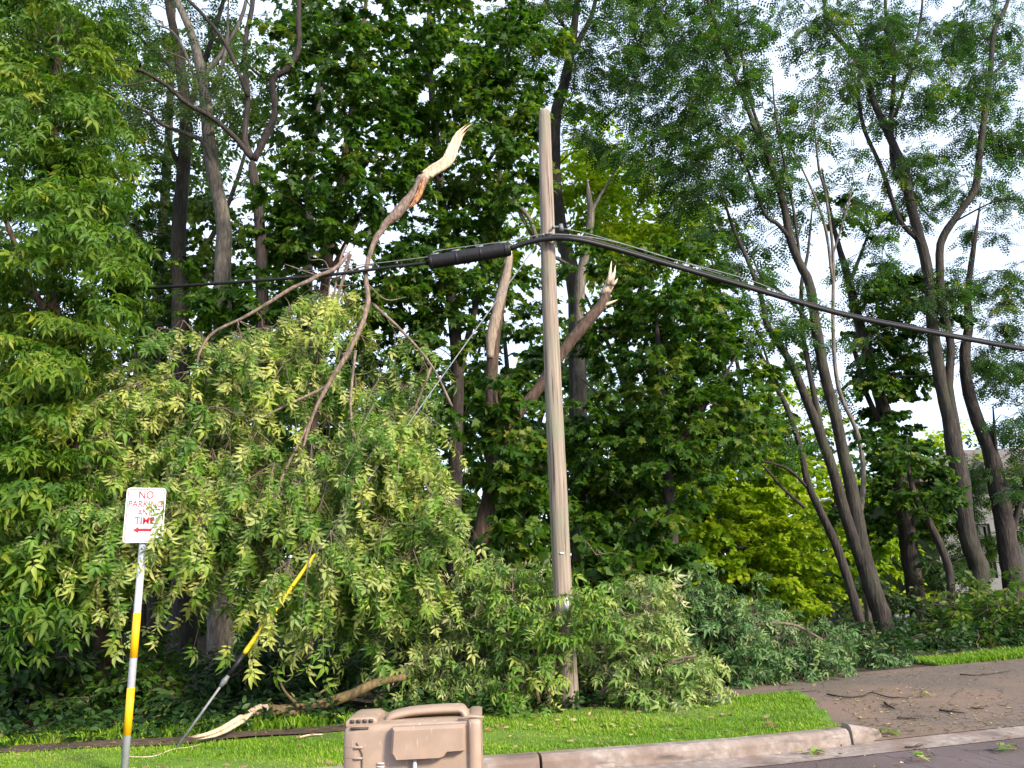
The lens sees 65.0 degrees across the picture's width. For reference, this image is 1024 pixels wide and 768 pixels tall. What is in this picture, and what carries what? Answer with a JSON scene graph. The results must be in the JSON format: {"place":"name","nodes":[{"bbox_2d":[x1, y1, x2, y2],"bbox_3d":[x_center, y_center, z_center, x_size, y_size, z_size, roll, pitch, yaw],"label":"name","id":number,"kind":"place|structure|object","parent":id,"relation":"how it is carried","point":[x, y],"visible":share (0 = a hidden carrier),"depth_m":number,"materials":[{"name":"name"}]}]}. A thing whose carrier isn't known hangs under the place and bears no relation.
{"place":"outdoors","nodes":[
{"label":"outdoors","id":0,"kind":"place"},
{"bbox_2d":[0,646,1023,767],"bbox_3d":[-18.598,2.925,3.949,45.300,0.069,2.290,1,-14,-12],"label":"lawn","id":1,"kind":"structure","parent":0,"point":[826,717],"depth_m":7.39,"materials":[{"name":"plant"}]},
{"bbox_2d":[120,488,165,767],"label":"parking sign","id":2,"kind":"object","parent":1,"relation":"on","point":[138,524],"visible":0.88,"depth_m":6.69,"materials":[{"name":"white metal"}]},
{"bbox_2d":[129,746,193,757],"bbox_3d":[-3.064,3.288,7.187,0.182,0.012,0.680,-14,-19,40],"label":"stick","id":3,"kind":"object","parent":1,"relation":"on","point":[151,756],"visible":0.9,"depth_m":6.99,"materials":[{"name":"brown wood"}]},
{"bbox_2d":[0,725,345,751],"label":"dirt strip","id":4,"kind":"object","parent":1,"relation":"on","point":[155,741],"visible":0.82,"depth_m":7.77,"materials":[{"name":"brown soil"}]},
{"bbox_2d":[297,734,322,738],"bbox_3d":[-1.964,3.393,7.754,0.262,0.019,0.080,9,-18,-37],"label":"stick","id":5,"kind":"object","parent":1,"relation":"on","point":[309,735],"visible":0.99,"depth_m":7.78,"materials":[{"name":"brown wood"}]},
{"bbox_2d":[599,720,621,729],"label":"leaf sprig","id":6,"kind":"object","parent":1,"relation":"on","point":[611,723],"visible":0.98,"depth_m":7.79,"materials":[{"name":"green plant"}]},
{"bbox_2d":[0,0,1023,594],"label":"sky","id":7,"kind":"structure","parent":0,"point":[927,413],"materials":[{"name":"white"}]},
{"bbox_2d":[5,597,1021,741],"bbox_3d":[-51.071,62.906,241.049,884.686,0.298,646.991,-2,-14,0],"label":"ground","id":8,"kind":"structure","parent":0,"point":[201,642],"depth_m":13.23,"materials":[{"name":"soil"}]},
{"bbox_2d":[18,383,87,605],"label":"woodland tree","id":9,"kind":"object","parent":8,"relation":"on","point":[69,488],"visible":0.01,"depth_m":22.11,"materials":[{"name":"green plant"}]},
{"bbox_2d":[0,596,112,724],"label":"shrub","id":10,"kind":"object","parent":8,"relation":"on","point":[24,680],"visible":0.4,"depth_m":9.40,"materials":[{"name":"green plant"}]},
{"bbox_2d":[0,0,164,716],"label":"maple tree","id":11,"kind":"object","parent":8,"relation":"on","point":[47,370],"visible":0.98,"depth_m":9.85,"materials":[{"name":"green plant"}]},
{"bbox_2d":[13,621,205,724],"bbox_3d":[-4.758,3.704,9.752,2.430,1.621,1.923,-2,-14,0],"label":"shrub","id":12,"kind":"object","parent":8,"relation":"on","point":[145,677],"visible":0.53,"depth_m":9.64,"materials":[{"name":"green plant"}]},
{"bbox_2d":[79,258,194,587],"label":"woodland tree","id":13,"kind":"object","parent":8,"relation":"on","point":[121,385],"depth_m":25.78,"materials":[{"name":"green plant"}]},
{"bbox_2d":[28,0,274,672],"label":"locust tree","id":14,"kind":"object","parent":8,"relation":"on","point":[185,631],"visible":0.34,"depth_m":17.05,"materials":[{"name":"green plant"}]},
{"bbox_2d":[21,336,285,639],"bbox_3d":[-10.508,2.931,23.873,7.147,9.513,6.336,5,-16,-26],"label":"woodland tree","id":15,"kind":"object","parent":8,"relation":"on","point":[128,615],"depth_m":22.25,"materials":[{"name":"green plant"}]},
{"bbox_2d":[19,0,338,652],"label":"ash tree","id":16,"kind":"object","parent":8,"relation":"on","point":[230,199],"visible":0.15,"depth_m":23.01,"materials":[{"name":"green plant"}]},
{"bbox_2d":[64,0,301,674],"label":"locust tree","id":17,"kind":"object","parent":8,"relation":"on","point":[219,631],"visible":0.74,"depth_m":15.83,"materials":[{"name":"green plant"}]},
{"bbox_2d":[34,151,339,655],"bbox_3d":[-7.047,0.279,17.395,7.936,12.280,4.600,-2,-14,0],"label":"maple tree","id":18,"kind":"object","parent":8,"relation":"on","point":[202,210],"visible":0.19,"depth_m":18.04,"materials":[{"name":"green plant"}]},
{"bbox_2d":[134,673,253,722],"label":"shrub","id":19,"kind":"object","parent":8,"relation":"on","point":[164,694],"visible":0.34,"depth_m":9.15,"materials":[{"name":"green plant"}]},
{"bbox_2d":[125,419,293,620],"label":"woodland tree","id":20,"kind":"object","parent":8,"relation":"on","point":[289,443],"depth_m":26.30,"materials":[{"name":"green plant"}]},
{"bbox_2d":[79,0,345,684],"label":"locust tree","id":21,"kind":"object","parent":8,"relation":"on","point":[262,295],"visible":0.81,"depth_m":13.97,"materials":[{"name":"brown plant"}]},
{"bbox_2d":[122,290,359,636],"bbox_3d":[-7.770,1.578,23.925,6.872,11.964,6.658,-2,-14,0],"label":"woodland tree","id":22,"kind":"object","parent":8,"relation":"on","point":[280,412],"visible":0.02,"depth_m":23.21,"materials":[{"name":"green plant"}]},
{"bbox_2d":[221,0,368,657],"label":"birch tree","id":23,"kind":"object","parent":8,"relation":"on","point":[281,139],"visible":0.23,"depth_m":19.44,"materials":[{"name":"green plant"}]},
{"bbox_2d":[173,627,430,705],"bbox_3d":[-2.778,3.894,10.718,3.868,1.466,2.226,-2,-14,0],"label":"shrub","id":24,"kind":"object","parent":8,"relation":"on","point":[235,681],"visible":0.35,"depth_m":10.43,"materials":[{"name":"green plant"}]},
{"bbox_2d":[252,342,357,637],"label":"woodland tree","id":25,"kind":"object","parent":8,"relation":"on","point":[289,448],"visible":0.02,"depth_m":25.53,"materials":[{"name":"green plant"}]},
{"bbox_2d":[159,0,479,667],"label":"maple tree","id":26,"kind":"object","parent":8,"relation":"on","point":[287,244],"visible":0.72,"depth_m":13.71,"materials":[{"name":"green plant"}]},
{"bbox_2d":[200,274,463,646],"bbox_3d":[-4.326,1.483,20.834,7.240,10.501,6.149,2,-15,-15],"label":"woodland tree","id":27,"kind":"object","parent":8,"relation":"on","point":[248,637],"visible":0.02,"depth_m":20.67,"materials":[{"name":"green plant"}]},
{"bbox_2d":[234,346,543,632],"bbox_3d":[-2.073,2.105,22.511,7.765,9.951,8.586,-8,-15,23],"label":"woodland tree","id":28,"kind":"object","parent":8,"relation":"on","point":[478,473],"visible":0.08,"depth_m":21.28,"materials":[{"name":"green plant"}]},
{"bbox_2d":[342,321,564,611],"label":"woodland tree","id":29,"kind":"object","parent":8,"relation":"on","point":[525,423],"visible":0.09,"depth_m":23.36,"materials":[{"name":"green plant"}]},
{"bbox_2d":[338,0,584,610],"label":"maple tree","id":30,"kind":"object","parent":8,"relation":"on","point":[504,131],"visible":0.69,"depth_m":15.11,"materials":[{"name":"green plant"}]},
{"bbox_2d":[378,546,561,714],"bbox_3d":[-0.418,3.241,9.726,2.453,2.511,2.263,-2,-14,0],"label":"fallen branch","id":31,"kind":"object","parent":8,"relation":"on","point":[459,671],"visible":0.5,"depth_m":9.42,"materials":[{"name":"green plant"}]},
{"bbox_2d":[0,609,1023,748],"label":"ground cover","id":32,"kind":"object","parent":8,"relation":"on","point":[905,639],"visible":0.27,"depth_m":8.97,"materials":[{"name":"green plant"}]},
{"bbox_2d":[188,665,406,738],"bbox_3d":[-2.463,3.343,8.680,2.404,0.512,1.240,10,-18,-40],"label":"snapped branch","id":33,"kind":"object","parent":32,"relation":"on","point":[349,695],"visible":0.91,"depth_m":8.74,"materials":[{"name":"brown plant"}]},
{"bbox_2d":[350,670,410,707],"bbox_3d":[-1.545,3.597,9.499,0.764,0.390,0.766,-2,-14,0],"label":"rotten log","id":34,"kind":"object","parent":32,"relation":"on","point":[359,701],"visible":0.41,"depth_m":9.32,"materials":[{"name":"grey wood"}]},
{"bbox_2d":[1,267,1023,643],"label":"distant woods","id":35,"kind":"object","parent":8,"relation":"on","point":[597,385],"depth_m":31.97,"materials":[{"name":"green plant"}]},
{"bbox_2d":[434,316,591,526],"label":"woodland tree","id":36,"kind":"object","parent":8,"relation":"on","point":[533,354],"visible":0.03,"depth_m":24.77,"materials":[{"name":"green plant"}]},
{"bbox_2d":[438,357,595,595],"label":"woodland tree","id":37,"kind":"object","parent":8,"relation":"on","point":[445,455],"visible":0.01,"depth_m":26.60,"materials":[{"name":"green plant"}]},
{"bbox_2d":[453,244,617,666],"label":"broken tree","id":38,"kind":"object","parent":8,"relation":"on","point":[502,457],"visible":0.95,"depth_m":11.62,"materials":[{"name":"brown plant"}]},
{"bbox_2d":[471,0,638,562],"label":"locust tree","id":39,"kind":"object","parent":8,"relation":"on","point":[565,82],"visible":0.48,"depth_m":20.60,"materials":[{"name":"green plant"}]},
{"bbox_2d":[469,554,642,718],"bbox_3d":[0.329,3.082,9.298,1.730,2.322,2.118,6,-16,-29],"label":"fallen branch","id":40,"kind":"object","parent":8,"relation":"on","point":[539,625],"visible":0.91,"depth_m":9.01,"materials":[{"name":"green plant"}]},
{"bbox_2d":[385,505,728,685],"bbox_3d":[0.688,3.155,11.775,5.053,2.709,2.672,-2,-14,0],"label":"shrub","id":41,"kind":"object","parent":8,"relation":"on","point":[606,563],"visible":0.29,"depth_m":11.64,"materials":[{"name":"green plant"}]},
{"bbox_2d":[509,164,619,653],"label":"dead tree","id":42,"kind":"object","parent":8,"relation":"on","point":[579,364],"visible":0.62,"depth_m":17.43,"materials":[{"name":"brown plant"}]},
{"bbox_2d":[487,93,754,613],"bbox_3d":[2.713,-1.208,21.875,7.715,15.800,5.218,-2,-14,0],"label":"ash tree","id":43,"kind":"object","parent":8,"relation":"on","point":[633,230],"visible":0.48,"depth_m":21.90,"materials":[{"name":"green plant"}]},
{"bbox_2d":[570,293,724,554],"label":"woodland tree","id":44,"kind":"object","parent":8,"relation":"on","point":[620,380],"visible":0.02,"depth_m":24.93,"materials":[{"name":"green plant"}]},
{"bbox_2d":[576,564,741,712],"bbox_3d":[1.576,3.279,9.636,2.198,2.174,2.178,-4,-14,8],"label":"fallen branch","id":45,"kind":"object","parent":8,"relation":"on","point":[656,667],"visible":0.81,"depth_m":9.29,"materials":[{"name":"green plant"}]},
{"bbox_2d":[521,224,797,596],"bbox_3d":[2.626,0.703,13.925,5.094,8.244,4.182,-2,-14,0],"label":"maple tree","id":46,"kind":"object","parent":8,"relation":"on","point":[644,446],"visible":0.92,"depth_m":13.63,"materials":[{"name":"green plant"}]},
{"bbox_2d":[560,0,896,640],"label":"locust tree","id":47,"kind":"object","parent":8,"relation":"on","point":[705,85],"visible":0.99,"depth_m":17.35,"materials":[{"name":"green plant"}]},
{"bbox_2d":[635,289,842,603],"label":"woodland tree","id":48,"kind":"object","parent":8,"relation":"on","point":[827,573],"visible":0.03,"depth_m":21.64,"materials":[{"name":"green plant"}]},
{"bbox_2d":[644,407,848,628],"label":"maple tree","id":49,"kind":"object","parent":8,"relation":"on","point":[771,548],"visible":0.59,"depth_m":17.86,"materials":[{"name":"green plant"}]},
{"bbox_2d":[625,561,872,689],"bbox_3d":[3.293,3.545,11.200,3.527,2.129,2.331,-2,-14,0],"label":"fallen branch","id":50,"kind":"object","parent":8,"relation":"on","point":[756,649],"visible":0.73,"depth_m":10.72,"materials":[{"name":"green plant"}]},
{"bbox_2d":[649,328,867,612],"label":"woodland tree","id":51,"kind":"object","parent":8,"relation":"on","point":[770,404],"depth_m":24.65,"materials":[{"name":"green plant"}]},
{"bbox_2d":[689,254,869,641],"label":"locust tree","id":52,"kind":"object","parent":8,"relation":"on","point":[854,601],"visible":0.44,"depth_m":15.54,"materials":[{"name":"green plant"}]},
{"bbox_2d":[673,260,895,616],"bbox_3d":[8.042,1.407,26.309,7.466,12.552,6.833,-2,-14,0],"label":"woodland tree","id":53,"kind":"object","parent":8,"relation":"on","point":[842,584],"visible":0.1,"depth_m":24.60,"materials":[{"name":"green plant"}]},
{"bbox_2d":[749,0,897,636],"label":"locust tree","id":54,"kind":"object","parent":8,"relation":"on","point":[852,89],"visible":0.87,"depth_m":19.02,"materials":[{"name":"green plant"}]},
{"bbox_2d":[721,381,983,615],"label":"maple tree","id":55,"kind":"object","parent":8,"relation":"on","point":[891,548],"visible":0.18,"depth_m":24.97,"materials":[{"name":"green plant"}]},
{"bbox_2d":[831,603,904,623],"bbox_3d":[9.081,5.821,20.104,2.093,0.725,0.104,-2,-14,0],"label":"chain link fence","id":56,"kind":"object","parent":8,"relation":"on","point":[833,613],"visible":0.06,"depth_m":20.12,"materials":[{"name":"metal"}]},
{"bbox_2d":[830,640,923,668],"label":"fallen branch","id":57,"kind":"object","parent":8,"relation":"on","point":[886,661],"visible":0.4,"depth_m":11.59,"materials":[{"name":"green plant"}]},
{"bbox_2d":[809,547,963,634],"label":"shrub","id":58,"kind":"object","parent":8,"relation":"on","point":[894,602],"visible":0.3,"depth_m":17.18,"materials":[{"name":"green plant"}]},
{"bbox_2d":[816,167,978,621],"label":"maple tree","id":59,"kind":"object","parent":8,"relation":"on","point":[880,413],"visible":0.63,"depth_m":19.39,"materials":[{"name":"green plant"}]},
{"bbox_2d":[894,614,908,622],"bbox_3d":[9.395,5.780,19.310,2.068,0.504,1.400,-2,-14,0],"label":"boulder","id":60,"kind":"object","parent":8,"relation":"on","point":[896,616],"visible":0.05,"depth_m":19.17,"materials":[{"name":"stone"}]},
{"bbox_2d":[818,614,987,652],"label":"shrub","id":61,"kind":"object","parent":8,"relation":"on","point":[942,643],"visible":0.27,"depth_m":13.34,"materials":[{"name":"green plant"}]},
{"bbox_2d":[796,0,1023,600],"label":"locust tree","id":62,"kind":"object","parent":8,"relation":"on","point":[963,41],"visible":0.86,"depth_m":19.87,"materials":[{"name":"green plant"}]},
{"bbox_2d":[857,432,972,611],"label":"locust tree","id":63,"kind":"object","parent":8,"relation":"on","point":[956,497],"visible":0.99,"depth_m":16.27,"materials":[{"name":"green plant"}]},
{"bbox_2d":[811,448,1023,606],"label":"house","id":64,"kind":"structure","parent":8,"relation":"on","point":[988,528],"depth_m":24.40,"materials":[{"name":"paint"}]},
{"bbox_2d":[977,524,996,577],"bbox_3d":[14.016,4.995,24.028,0.652,1.589,0.120,-2,-14,0],"label":"window","id":65,"kind":"structure","parent":64,"relation":"in","point":[985,529],"depth_m":24.11,"materials":[{"name":"grey glass"}]},
{"bbox_2d":[1018,541,1023,573],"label":"window","id":66,"kind":"structure","parent":64,"relation":"in","point":[1021,554],"depth_m":24.00,"materials":[{"name":"grey glass"}]},
{"bbox_2d":[894,564,1023,648],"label":"shrub","id":67,"kind":"object","parent":8,"relation":"on","point":[970,609],"visible":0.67,"depth_m":14.10,"materials":[{"name":"green plant"}]},
{"bbox_2d":[909,190,1023,616],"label":"locust tree","id":68,"kind":"object","parent":8,"relation":"on","point":[1003,499],"visible":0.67,"depth_m":19.33,"materials":[{"name":"green plant"}]},
{"bbox_2d":[528,682,813,709],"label":"path","id":69,"kind":"structure","parent":0,"point":[769,688],"depth_m":9.86,"materials":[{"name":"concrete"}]},
{"bbox_2d":[537,108,579,708],"bbox_3d":[0.557,-0.018,10.041,0.361,7.722,0.306,-2,-14,0],"label":"utility pole","id":70,"kind":"object","parent":69,"relation":"on","point":[560,541],"visible":0.94,"depth_m":9.92,"materials":[{"name":"brown wood"}]},
{"bbox_2d":[176,243,537,746],"bbox_3d":[-1.389,0.780,8.896,4.047,5.778,0.058,5,-15,-24],"label":"guy wire","id":71,"kind":"object","parent":70,"relation":"attached to","point":[224,680],"visible":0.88,"depth_m":8.11,"materials":[{"name":"metal"}]},
{"bbox_2d":[10,228,1023,351],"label":"telephone cable","id":72,"kind":"object","parent":70,"relation":"attached to","point":[636,254],"visible":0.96,"depth_m":10.73,"materials":[{"name":"rubber"}]},
{"bbox_2d":[6,123,497,706],"bbox_3d":[-2.936,0.039,9.688,4.896,7.504,4.578,9,-18,-38],"label":"broken limb","id":73,"kind":"object","parent":72,"relation":"hanging from","point":[376,557],"visible":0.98,"depth_m":9.08,"materials":[{"name":"green plant"}]},
{"bbox_2d":[428,241,511,269],"bbox_3d":[-0.543,-1.652,10.299,1.076,0.351,0.188,-2,-14,0],"label":"splice case","id":74,"kind":"object","parent":72,"relation":"hanging from","point":[470,255],"visible":1,"depth_m":10.22,"materials":[{"name":"plastic"}]},
{"bbox_2d":[744,737,1023,767],"bbox_3d":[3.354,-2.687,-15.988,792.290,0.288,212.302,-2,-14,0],"label":"road","id":75,"kind":"structure","parent":0,"point":[978,755],"depth_m":6.54,"materials":[{"name":"grey asphalt"}]},
{"bbox_2d":[343,703,483,767],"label":"refuse cart","id":76,"kind":"object","parent":75,"relation":"on","point":[446,735],"visible":1,"depth_m":5.11,"materials":[{"name":"plastic"}]},
{"bbox_2d":[318,752,539,767],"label":"kerb","id":77,"kind":"structure","parent":75,"relation":"on","point":[523,760],"depth_m":6.52,"materials":[{"name":"concrete"}]},
{"bbox_2d":[4,659,1023,767],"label":"leaf litter","id":78,"kind":"object","parent":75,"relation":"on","point":[589,713],"visible":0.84,"depth_m":7.85,"materials":[{"name":"brown plant"}]},
{"bbox_2d":[538,727,850,767],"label":"kerb","id":79,"kind":"structure","parent":75,"relation":"on","point":[669,752],"depth_m":6.84,"materials":[{"name":"concrete"}]},
{"bbox_2d":[606,725,1023,767],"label":"gutter","id":80,"kind":"object","parent":75,"relation":"on","point":[930,741],"visible":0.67,"depth_m":6.92,"materials":[{"name":"concrete"}]},
{"bbox_2d":[798,746,825,755],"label":"leaf sprig","id":81,"kind":"object","parent":80,"relation":"on","point":[811,752],"visible":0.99,"depth_m":6.86,"materials":[{"name":"green plant"}]},
{"bbox_2d":[905,744,921,747],"bbox_3d":[3.493,3.119,6.931,0.246,0.022,0.037,3,-15,-18],"label":"stick","id":82,"kind":"object","parent":80,"relation":"on","point":[916,745],"visible":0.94,"depth_m":6.90,"materials":[{"name":"wood"}]},
{"bbox_2d":[841,723,881,744],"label":"kerb","id":83,"kind":"structure","parent":75,"relation":"on","point":[859,734],"depth_m":7.17,"materials":[{"name":"concrete"}]},
{"bbox_2d":[905,749,933,760],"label":"leaf sprig","id":84,"kind":"object","parent":75,"relation":"on","point":[919,753],"visible":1,"depth_m":6.47,"materials":[{"name":"green plant"}]},
{"bbox_2d":[992,742,1018,750],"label":"leaf sprig","id":85,"kind":"object","parent":75,"relation":"on","point":[1005,748],"visible":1,"depth_m":6.64,"materials":[{"name":"green plant"}]},
{"bbox_2d":[783,658,1023,740],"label":"driveway","id":86,"kind":"structure","parent":0,"point":[1010,683],"depth_m":8.83,"materials":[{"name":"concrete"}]},
{"bbox_2d":[826,691,908,698],"bbox_3d":[3.961,3.486,8.994,0.708,0.033,0.560,-2,-14,0],"label":"stick","id":87,"kind":"object","parent":86,"relation":"on","point":[873,692],"visible":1,"depth_m":8.99,"materials":[{"name":"brown wood"}]},
{"bbox_2d":[883,701,894,708],"bbox_3d":[3.959,3.355,8.390,0.155,0.042,0.265,-8,-15,25],"label":"stick","id":88,"kind":"object","parent":86,"relation":"on","point":[884,702],"visible":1,"depth_m":8.41,"materials":[{"name":"brown wood"}]},
{"bbox_2d":[878,727,902,735],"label":"leaf sprig","id":89,"kind":"object","parent":86,"relation":"on","point":[894,731],"visible":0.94,"depth_m":7.37,"materials":[{"name":"green plant"}]},
{"bbox_2d":[897,716,919,718],"bbox_3d":[3.924,3.277,7.893,0.261,0.020,0.108,0,-14,-8],"label":"stick","id":90,"kind":"object","parent":86,"relation":"on","point":[908,717],"visible":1,"depth_m":7.90,"materials":[{"name":"wood"}]},
{"bbox_2d":[913,691,934,696],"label":"leaf sprig","id":91,"kind":"object","parent":86,"relation":"on","point":[925,695],"visible":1,"depth_m":8.80,"materials":[{"name":"green plant"}]},
{"bbox_2d":[939,709,964,712],"bbox_3d":[4.438,3.284,8.075,0.222,0.029,0.170,-2,-14,0],"label":"stick","id":92,"kind":"object","parent":86,"relation":"on","point":[944,710],"visible":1,"depth_m":8.08,"materials":[{"name":"brown wood"}]},
{"bbox_2d":[960,671,1008,675],"bbox_3d":[6.040,3.663,10.170,0.704,0.028,0.169,0,-14,-6],"label":"stick","id":93,"kind":"object","parent":86,"relation":"on","point":[982,674],"visible":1,"depth_m":10.12,"materials":[{"name":"wood"}]}
]}

